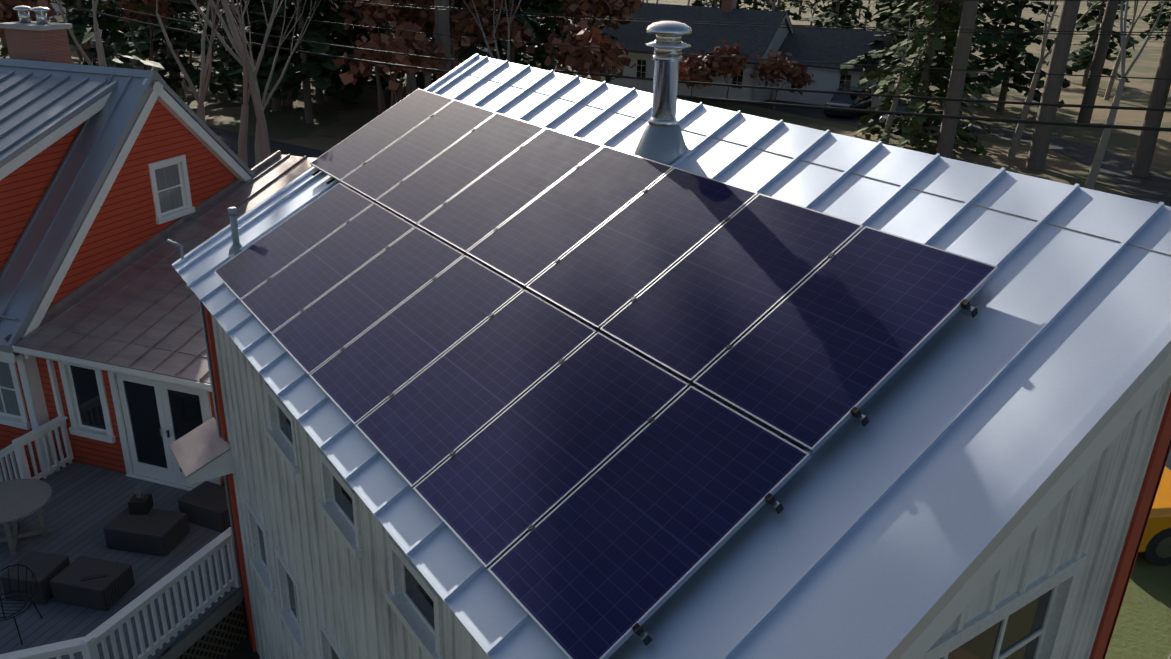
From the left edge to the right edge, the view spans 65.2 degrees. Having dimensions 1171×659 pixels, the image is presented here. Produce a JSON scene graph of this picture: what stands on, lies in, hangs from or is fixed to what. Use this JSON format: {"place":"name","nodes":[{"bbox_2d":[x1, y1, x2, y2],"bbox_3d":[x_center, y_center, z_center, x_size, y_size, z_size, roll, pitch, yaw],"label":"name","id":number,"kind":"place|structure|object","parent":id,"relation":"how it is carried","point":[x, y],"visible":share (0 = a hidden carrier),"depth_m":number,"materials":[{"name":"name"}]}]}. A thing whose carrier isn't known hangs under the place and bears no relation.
{"place":"outdoors","nodes":[
{"label":"outdoors","id":0,"kind":"place"},
{"bbox_2d":[50,0,182,39],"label":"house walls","id":1,"kind":"structure","parent":0,"point":[55,7],"depth_m":91.95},
{"bbox_2d":[0,461,241,658],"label":"deck floor","id":2,"kind":"structure","parent":0,"point":[83,506],"depth_m":13.97,"materials":[{"name":"grey wood"}]},
{"bbox_2d":[0,564,42,644],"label":"wire chair","id":3,"kind":"object","parent":2,"relation":"on","point":[25,603],"visible":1,"depth_m":12.39,"materials":[{"name":"black metal"}]},
{"bbox_2d":[0,479,51,556],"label":"table","id":4,"kind":"object","parent":2,"relation":"on","point":[20,498],"visible":1,"depth_m":14.08,"materials":[{"name":"grey wood"}]},
{"bbox_2d":[0,481,230,610],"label":"outdoor seating","id":5,"kind":"object","parent":2,"relation":"on","point":[160,532],"visible":0.88,"depth_m":13.26,"materials":[{"name":"black fabric"}]},
{"bbox_2d":[80,493,153,580],"bbox_3d":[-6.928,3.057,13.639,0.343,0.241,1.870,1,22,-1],"label":"pot","id":6,"kind":"object","parent":5,"relation":"on","point":[141,506],"visible":1,"depth_m":14.27,"materials":[{"name":"black"}]},
{"bbox_2d":[134,483,147,498],"bbox_3d":[-6.925,2.521,14.311,0.250,0.281,0.216,9,23,16],"label":"pot plant","id":7,"kind":"object","parent":6,"relation":"in","point":[138,496],"visible":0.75,"depth_m":14.32,"materials":[{"name":"green plant"}]},
{"bbox_2d":[0,416,242,658],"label":"deck railing","id":8,"kind":"object","parent":2,"relation":"on","point":[86,645],"visible":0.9,"depth_m":12.31,"materials":[{"name":"white wood"}]},
{"bbox_2d":[160,590,242,658],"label":"deck rim","id":9,"kind":"object","parent":2,"relation":"attached to","point":[185,643],"visible":0.89,"depth_m":12.74,"materials":[{"name":"grey wood"}]},
{"bbox_2d":[36,357,224,488],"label":"wall","id":10,"kind":"structure","parent":0,"point":[98,453],"depth_m":16.03,"materials":[{"name":"red wood"}]},
{"bbox_2d":[12,346,211,454],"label":"porch trim","id":11,"kind":"structure","parent":10,"relation":"attached to","point":[47,356],"depth_m":14.76,"materials":[{"name":"white wood"}]},
{"bbox_2d":[58,361,221,490],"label":"connector frames","id":12,"kind":"structure","parent":10,"relation":"in","point":[173,474],"depth_m":15.64,"materials":[{"name":"white wood"}]},
{"bbox_2d":[70,365,202,471],"bbox_3d":[-7.506,1.640,15.659,2.850,2.000,0.160,9,23,16],"label":"window glass","id":13,"kind":"object","parent":12,"relation":"in","point":[186,413],"visible":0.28,"depth_m":15.55,"materials":[{"name":"black glass"}]},
{"bbox_2d":[159,428,169,437],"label":"door handles","id":14,"kind":"object","parent":12,"relation":"attached to","point":[167,432],"depth_m":15.34,"materials":[{"name":"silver metal"}]},
{"bbox_2d":[4,150,316,383],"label":"porch roof","id":15,"kind":"structure","parent":10,"relation":"on","point":[137,308],"depth_m":16.01,"materials":[{"name":"grey metal"}]},
{"bbox_2d":[228,207,241,255],"bbox_3d":[-4.101,-1.120,10.725,0.214,0.620,0.220,-13,27,-32],"label":"vent pipe","id":16,"kind":"object","parent":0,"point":[236,246],"visible":0.62,"depth_m":10.69,"materials":[{"name":"grey metal"}]},
{"bbox_2d":[208,126,325,168],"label":"road","id":17,"kind":"structure","parent":0,"point":[229,139],"depth_m":46.05,"materials":[{"name":"grey asphalt"}]},
{"bbox_2d":[0,0,1170,658],"bbox_3d":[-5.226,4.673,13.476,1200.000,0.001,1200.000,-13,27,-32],"label":"ground","id":18,"kind":"structure","parent":0,"point":[1142,628],"depth_m":56.54,"materials":[{"name":"green plant"}]},
{"bbox_2d":[92,33,133,49],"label":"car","id":19,"kind":"object","parent":18,"relation":"on","point":[113,45],"depth_m":82.19,"materials":[{"name":"grey metal"}]},
{"bbox_2d":[0,79,236,480],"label":"red walls","id":20,"kind":"structure","parent":18,"relation":"on","point":[123,223],"depth_m":17.01,"materials":[{"name":"wood"}]},
{"bbox_2d":[0,155,194,429],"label":"red window frames","id":21,"kind":"structure","parent":20,"relation":"attached to","point":[22,421],"depth_m":17.84,"materials":[{"name":"wood"}]},
{"bbox_2d":[0,164,182,415],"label":"window panes","id":22,"kind":"structure","parent":21,"relation":"attached to","point":[168,177],"depth_m":18.04,"materials":[{"name":"grey glass"}]},
{"bbox_2d":[0,78,251,476],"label":"red trim","id":23,"kind":"structure","parent":20,"relation":"attached to","point":[33,391],"depth_m":16.25,"materials":[{"name":"wood"}]},
{"bbox_2d":[0,58,255,353],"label":"red roof","id":24,"kind":"structure","parent":20,"relation":"on","point":[40,100],"depth_m":16.54,"materials":[{"name":"metal"}]},
{"bbox_2d":[4,28,72,63],"bbox_3d":[-11.099,-5.257,18.772,0.950,1.750,0.620,9,23,16],"label":"red chimney","id":25,"kind":"object","parent":24,"relation":"on","point":[45,45],"depth_m":18.32,"materials":[{"name":"brick"}]},
{"bbox_2d":[0,21,72,30],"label":"chimney crown","id":26,"kind":"object","parent":25,"relation":"on","point":[33,25],"visible":0.92,"depth_m":18.16,"materials":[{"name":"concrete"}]},
{"bbox_2d":[13,5,49,23],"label":"chimney caps","id":27,"kind":"object","parent":26,"relation":"on","point":[40,13],"visible":1,"depth_m":18.26,"materials":[{"name":"silver metal"}]},
{"bbox_2d":[223,599,259,658],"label":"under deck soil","id":28,"kind":"structure","parent":18,"relation":"on","point":[243,649],"depth_m":13.38,"materials":[{"name":"brown soil"}]},
{"bbox_2d":[177,601,247,658],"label":"lattice skirting","id":29,"kind":"object","parent":28,"relation":"on","point":[224,636],"visible":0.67,"depth_m":13.15,"materials":[{"name":"wood"}]},
{"bbox_2d":[55,0,787,114],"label":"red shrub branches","id":30,"kind":"object","parent":18,"relation":"on","point":[381,103],"visible":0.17,"depth_m":49.96,"materials":[{"name":"brown plant"}]},
{"bbox_2d":[0,0,814,94],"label":"red leaves","id":31,"kind":"object","parent":30,"relation":"on","point":[695,68],"visible":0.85,"depth_m":44.40,"materials":[{"name":"red plant"}]},
{"bbox_2d":[3,0,1164,189],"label":"bare trees","id":32,"kind":"object","parent":18,"relation":"on","point":[262,149],"visible":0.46,"depth_m":33.99,"materials":[{"name":"beige plant"}]},
{"bbox_2d":[1,0,1170,111],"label":"trees","id":33,"kind":"object","parent":18,"relation":"on","point":[323,71],"visible":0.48,"depth_m":57.79,"materials":[{"name":"green plant"}]},
{"bbox_2d":[1,0,1170,176],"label":"tree trunks","id":34,"kind":"object","parent":18,"relation":"on","point":[1042,134],"visible":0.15,"depth_m":46.30,"materials":[{"name":"brown plant"}]},
{"bbox_2d":[919,1,963,11],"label":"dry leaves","id":35,"kind":"object","parent":34,"relation":"on","point":[945,2],"visible":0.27,"depth_m":48.89,"materials":[{"name":"brown plant"}]},
{"bbox_2d":[202,303,1170,658],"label":"red barn boards","id":36,"kind":"object","parent":18,"relation":"on","point":[1144,505],"visible":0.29,"depth_m":6.19,"materials":[{"name":"red wood"}]},
{"bbox_2d":[167,239,240,584],"bbox_3d":[-5.016,1.280,12.118,0.336,5.117,0.087,4,23,4],"label":"downspout","id":37,"kind":"object","parent":36,"relation":"attached to","point":[213,396],"visible":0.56,"depth_m":11.95,"materials":[{"name":"grey metal"}]},
{"bbox_2d":[173,449,234,484],"bbox_3d":[-5.091,1.612,12.171,0.580,0.380,0.900,-13,27,-32],"label":"awning side","id":38,"kind":"object","parent":36,"relation":"attached to","point":[222,465],"visible":0.21,"depth_m":11.88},
{"bbox_2d":[169,417,230,477],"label":"hood roof","id":39,"kind":"structure","parent":38,"relation":"on","point":[198,448],"depth_m":12.09,"materials":[{"name":"grey metal"}]},
{"bbox_2d":[645,21,691,125],"bbox_3d":[0.735,-2.247,8.388,0.420,1.100,0.420,-13,27,-32],"label":"chimney pipe","id":40,"kind":"object","parent":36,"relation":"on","point":[667,44],"visible":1,"depth_m":8.24,"materials":[{"name":"silver metal"}]},
{"bbox_2d":[600,20,788,101],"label":"white house walls","id":41,"kind":"structure","parent":18,"relation":"on","point":[747,94],"depth_m":65.88,"materials":[{"name":"white wood"}]},
{"bbox_2d":[607,59,767,88],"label":"house windows","id":42,"kind":"structure","parent":41,"relation":"in","point":[640,73],"depth_m":68.06,"materials":[{"name":"black glass"}]},
{"bbox_2d":[606,14,792,90],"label":"house trim","id":43,"kind":"structure","parent":41,"relation":"attached to","point":[646,59],"depth_m":65.38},
{"bbox_2d":[788,35,901,96],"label":"white house trim","id":44,"kind":"structure","parent":18,"relation":"on","point":[839,75],"depth_m":63.48,"materials":[{"name":"white wood"}]},
{"bbox_2d":[879,101,932,124],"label":"silver car","id":45,"kind":"object","parent":18,"relation":"on","point":[886,116],"depth_m":56.59,"materials":[{"name":"silver metal"}]},
{"bbox_2d":[853,1,993,154],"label":"evergreen tree","id":46,"kind":"object","parent":18,"relation":"on","point":[906,126],"visible":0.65,"depth_m":49.47,"materials":[{"name":"green plant"}]},
{"bbox_2d":[1138,449,1170,552],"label":"yellow truck","id":47,"kind":"object","parent":18,"relation":"on","point":[1159,519],"depth_m":15.69,"materials":[{"name":"yellow metal"}]},
{"bbox_2d":[1140,528,1170,565],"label":"yellow truck tires","id":48,"kind":"object","parent":47,"relation":"attached to","point":[1150,555],"visible":0.19,"depth_m":15.81,"materials":[{"name":"rubber"}]},
{"bbox_2d":[1156,537,1170,557],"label":"wheel rim","id":49,"kind":"object","parent":47,"relation":"attached to","point":[1163,548],"visible":0.33,"depth_m":15.80,"materials":[{"name":"metal"}]},
{"bbox_2d":[51,0,1170,131],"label":"utility wires","id":50,"kind":"object","parent":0,"point":[923,114],"visible":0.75,"depth_m":24.81,"materials":[{"name":"black rubber"}]},
{"bbox_2d":[211,72,1170,658],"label":"barn walls","id":51,"kind":"structure","parent":0,"point":[1013,572],"depth_m":7.82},
{"bbox_2d":[246,383,1086,658],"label":"window frames","id":52,"kind":"structure","parent":51,"relation":"in","point":[1062,582],"depth_m":7.24,"materials":[{"name":"white wood"}]},
{"bbox_2d":[258,407,1051,658],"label":"window panes","id":53,"kind":"structure","parent":52,"relation":"in","point":[1025,621],"depth_m":5.75,"materials":[{"name":"glass"}]},
{"bbox_2d":[172,53,1170,658],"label":"barn roof","id":54,"kind":"structure","parent":51,"relation":"on","point":[894,523],"depth_m":5.39,"materials":[{"name":"silver metal"}]},
{"bbox_2d":[214,88,998,658],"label":"pv frames","id":55,"kind":"structure","parent":54,"relation":"on","point":[662,600],"depth_m":6.50,"materials":[{"name":"silver metal"}]},
{"bbox_2d":[215,89,994,658],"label":"solar panel glass","id":56,"kind":"object","parent":55,"relation":"in","point":[611,553],"visible":1,"depth_m":6.67,"materials":[{"name":"blue glass"}]},
{"bbox_2d":[266,114,977,645],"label":"panel mounting clamps","id":57,"kind":"object","parent":55,"relation":"attached to","point":[770,500],"visible":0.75,"depth_m":5.61,"materials":[{"name":"silver metal"}]},
{"bbox_2d":[634,123,685,165],"bbox_3d":[0.717,-1.683,8.621,0.600,0.520,0.600,-13,27,-32],"label":"chimney flashing","id":58,"kind":"object","parent":54,"relation":"on","point":[666,145],"visible":0.42,"depth_m":8.41,"materials":[{"name":"silver metal"}]},
{"bbox_2d":[634,306,974,642],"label":"mounting rail ends","id":59,"kind":"object","parent":54,"relation":"on","point":[773,506],"visible":0.08,"depth_m":5.31,"materials":[{"name":"metal"}]},
{"bbox_2d":[898,353,1170,658],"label":"roof edge trim","id":60,"kind":"structure","parent":54,"relation":"attached to","point":[934,630],"depth_m":4.74,"materials":[{"name":"white metal"}]},
{"bbox_2d":[214,318,1170,658],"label":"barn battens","id":61,"kind":"object","parent":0,"point":[1026,570],"visible":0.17,"depth_m":8.60,"materials":[{"name":"white wood"}]},
{"bbox_2d":[601,2,793,64],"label":"roof","id":62,"kind":"structure","parent":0,"point":[751,41],"depth_m":66.31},
{"bbox_2d":[721,0,736,11],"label":"chimney","id":63,"kind":"object","parent":62,"relation":"on","point":[728,6],"depth_m":66.60,"materials":[{"name":"red brick"}]},
{"bbox_2d":[771,58,894,106],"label":"white house wing walls","id":64,"kind":"structure","parent":0,"point":[825,80],"depth_m":64.57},
{"bbox_2d":[791,73,879,91],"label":"window","id":65,"kind":"structure","parent":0,"point":[845,83],"depth_m":63.47,"materials":[{"name":"black glass"}]},
{"bbox_2d":[777,26,901,71],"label":"roof","id":66,"kind":"structure","parent":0,"point":[824,45],"depth_m":64.37,"materials":[{"name":"grey"}]},
{"bbox_2d":[743,100,1170,206],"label":"road","id":67,"kind":"structure","parent":0,"point":[1115,169],"depth_m":50.46,"materials":[{"name":"grey asphalt"}]},
{"bbox_2d":[823,103,868,118],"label":"navy suv tires","id":68,"kind":"object","parent":67,"relation":"on","point":[828,113],"visible":0.31,"depth_m":59.45,"materials":[{"name":"black rubber"}]},
{"bbox_2d":[824,86,871,115],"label":"navy suv","id":69,"kind":"object","parent":67,"relation":"on","point":[862,104],"depth_m":60.19,"materials":[{"name":"metal"}]},
{"bbox_2d":[878,117,931,127],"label":"silver car tires","id":70,"kind":"object","parent":67,"relation":"on","point":[925,124],"visible":0.23,"depth_m":56.10,"materials":[{"name":"rubber"}]}
]}

